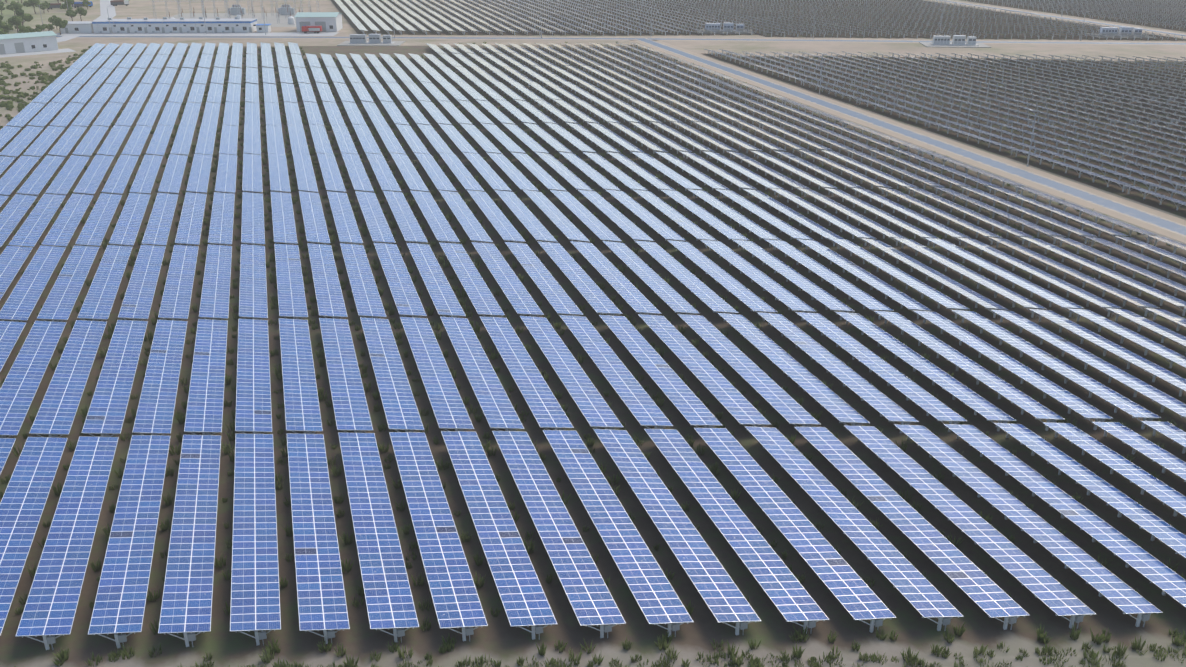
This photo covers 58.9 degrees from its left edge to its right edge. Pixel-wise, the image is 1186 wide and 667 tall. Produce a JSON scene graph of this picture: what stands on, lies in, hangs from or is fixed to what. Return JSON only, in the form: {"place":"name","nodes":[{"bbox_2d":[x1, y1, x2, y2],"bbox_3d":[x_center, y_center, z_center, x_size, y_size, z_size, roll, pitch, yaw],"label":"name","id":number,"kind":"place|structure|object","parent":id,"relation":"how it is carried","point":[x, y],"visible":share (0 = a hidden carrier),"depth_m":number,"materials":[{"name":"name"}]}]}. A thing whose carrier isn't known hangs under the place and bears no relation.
{"place":"outdoors","nodes":[
{"label":"outdoors","id":0,"kind":"place"},
{"bbox_2d":[0,0,338,56],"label":"concrete road","id":1,"kind":"structure","parent":0,"point":[111,12],"depth_m":438.86,"materials":[{"name":"grey concrete"}]},
{"bbox_2d":[302,25,321,32],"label":"fire truck","id":2,"kind":"object","parent":1,"relation":"on","point":[313,28],"visible":0.94,"depth_m":442.14,"materials":[{"name":"red paint"}]},
{"bbox_2d":[91,18,257,32],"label":"control building","id":3,"kind":"structure","parent":0,"point":[233,25],"depth_m":443.67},
{"bbox_2d":[97,15,244,32],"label":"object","id":4,"kind":"object","parent":3,"relation":"on","point":[218,18],"visible":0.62,"depth_m":447.96,"materials":[{"name":"grey metal"}]},
{"bbox_2d":[0,0,1185,666],"bbox_3d":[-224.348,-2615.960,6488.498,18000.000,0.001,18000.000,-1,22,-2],"label":"ground","id":5,"kind":"structure","parent":0,"point":[508,644],"depth_m":120.41,"materials":[{"name":"brown soil"}]},
{"bbox_2d":[0,31,57,53],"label":"store building","id":6,"kind":"structure","parent":5,"relation":"on","point":[27,42],"depth_m":387.01,"materials":[{"name":"white paint"}]},
{"bbox_2d":[0,0,87,34],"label":"tree trunks","id":7,"kind":"object","parent":5,"relation":"on","point":[35,13],"visible":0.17,"depth_m":495.29,"materials":[{"name":"plant"}]},
{"bbox_2d":[0,0,90,33],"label":"trees","id":8,"kind":"object","parent":7,"relation":"attached to","point":[21,16],"visible":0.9,"depth_m":452.13,"materials":[{"name":"green plant"}]},
{"bbox_2d":[0,46,91,128],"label":"shrubs","id":9,"kind":"object","parent":5,"relation":"on","point":[45,77],"visible":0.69,"depth_m":324.87,"materials":[{"name":"green plant"}]},
{"bbox_2d":[48,3,62,8],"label":"shed","id":10,"kind":"structure","parent":5,"relation":"on","point":[54,5],"depth_m":540.90,"materials":[{"name":"brown"}]},
{"bbox_2d":[60,21,93,32],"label":"building","id":11,"kind":"structure","parent":5,"relation":"on","point":[79,27],"depth_m":443.06,"materials":[{"name":"white paint"}]},
{"bbox_2d":[72,1,92,7],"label":"cargo truck","id":12,"kind":"object","parent":5,"relation":"on","point":[78,4],"visible":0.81,"depth_m":548.28,"materials":[{"name":"blue"}]},
{"bbox_2d":[110,0,128,5],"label":"cargo truck","id":13,"kind":"object","parent":5,"relation":"on","point":[118,2],"visible":1,"depth_m":557.41,"materials":[{"name":"white metal"}]},
{"bbox_2d":[152,0,319,26],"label":"substation","id":14,"kind":"object","parent":5,"relation":"on","point":[284,15],"visible":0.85,"depth_m":502.97,"materials":[{"name":"silver metal"}]},
{"bbox_2d":[256,24,270,31],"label":"guard booth","id":15,"kind":"object","parent":5,"relation":"on","point":[262,28],"visible":0.94,"depth_m":445.58,"materials":[{"name":"white paint"}]},
{"bbox_2d":[295,12,342,31],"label":"workshop","id":16,"kind":"structure","parent":5,"relation":"on","point":[329,21],"depth_m":447.09,"materials":[{"name":"white paint"}]},
{"bbox_2d":[337,34,405,45],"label":"inverter station","id":17,"kind":"object","parent":5,"relation":"on","point":[361,39],"visible":1,"depth_m":408.48,"materials":[{"name":"grey metal"}]},
{"bbox_2d":[0,41,1185,666],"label":"grass tufts","id":18,"kind":"object","parent":5,"relation":"on","point":[910,659],"visible":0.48,"depth_m":112.31,"materials":[{"name":"green plant"}]},
{"bbox_2d":[0,0,1185,649],"bbox_3d":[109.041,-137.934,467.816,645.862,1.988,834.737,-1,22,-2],"label":"solar array","id":19,"kind":"object","parent":5,"relation":"on","point":[48,614],"visible":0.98,"depth_m":128.63,"materials":[{"name":"blue glass"}]},
{"bbox_2d":[819,54,826,93],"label":"light pole","id":20,"kind":"object","parent":5,"relation":"on","point":[821,73],"visible":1,"depth_m":300.99,"materials":[{"name":"silver metal"}]},
{"bbox_2d":[919,35,990,47],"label":"inverter station","id":21,"kind":"object","parent":5,"relation":"on","point":[958,41],"visible":1,"depth_m":404.28,"materials":[{"name":"white paint"}]},
{"bbox_2d":[56,0,1185,242],"bbox_3d":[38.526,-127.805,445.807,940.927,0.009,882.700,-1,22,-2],"label":"service roads","id":22,"kind":"structure","parent":0,"point":[1138,214],"depth_m":277.02,"materials":[{"name":"soil"}]},
{"bbox_2d":[1027,109,1035,166],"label":"light pole","id":23,"kind":"object","parent":22,"relation":"on","point":[1031,141],"visible":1,"depth_m":218.83,"materials":[{"name":"silver metal"}]},
{"bbox_2d":[331,0,1185,217],"bbox_3d":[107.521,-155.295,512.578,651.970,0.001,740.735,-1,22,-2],"label":"soil","id":24,"kind":"structure","parent":0,"point":[1134,194],"depth_m":354.06,"materials":[{"name":"brown soil"}]},
{"bbox_2d":[696,23,754,33],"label":"inverter station","id":25,"kind":"object","parent":24,"relation":"on","point":[714,26],"visible":0.96,"depth_m":445.99,"materials":[{"name":"white paint"}]},
{"bbox_2d":[1086,27,1156,37],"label":"inverter station","id":26,"kind":"object","parent":24,"relation":"on","point":[1114,30],"visible":0.9,"depth_m":431.68,"materials":[{"name":"white paint"}]}
]}

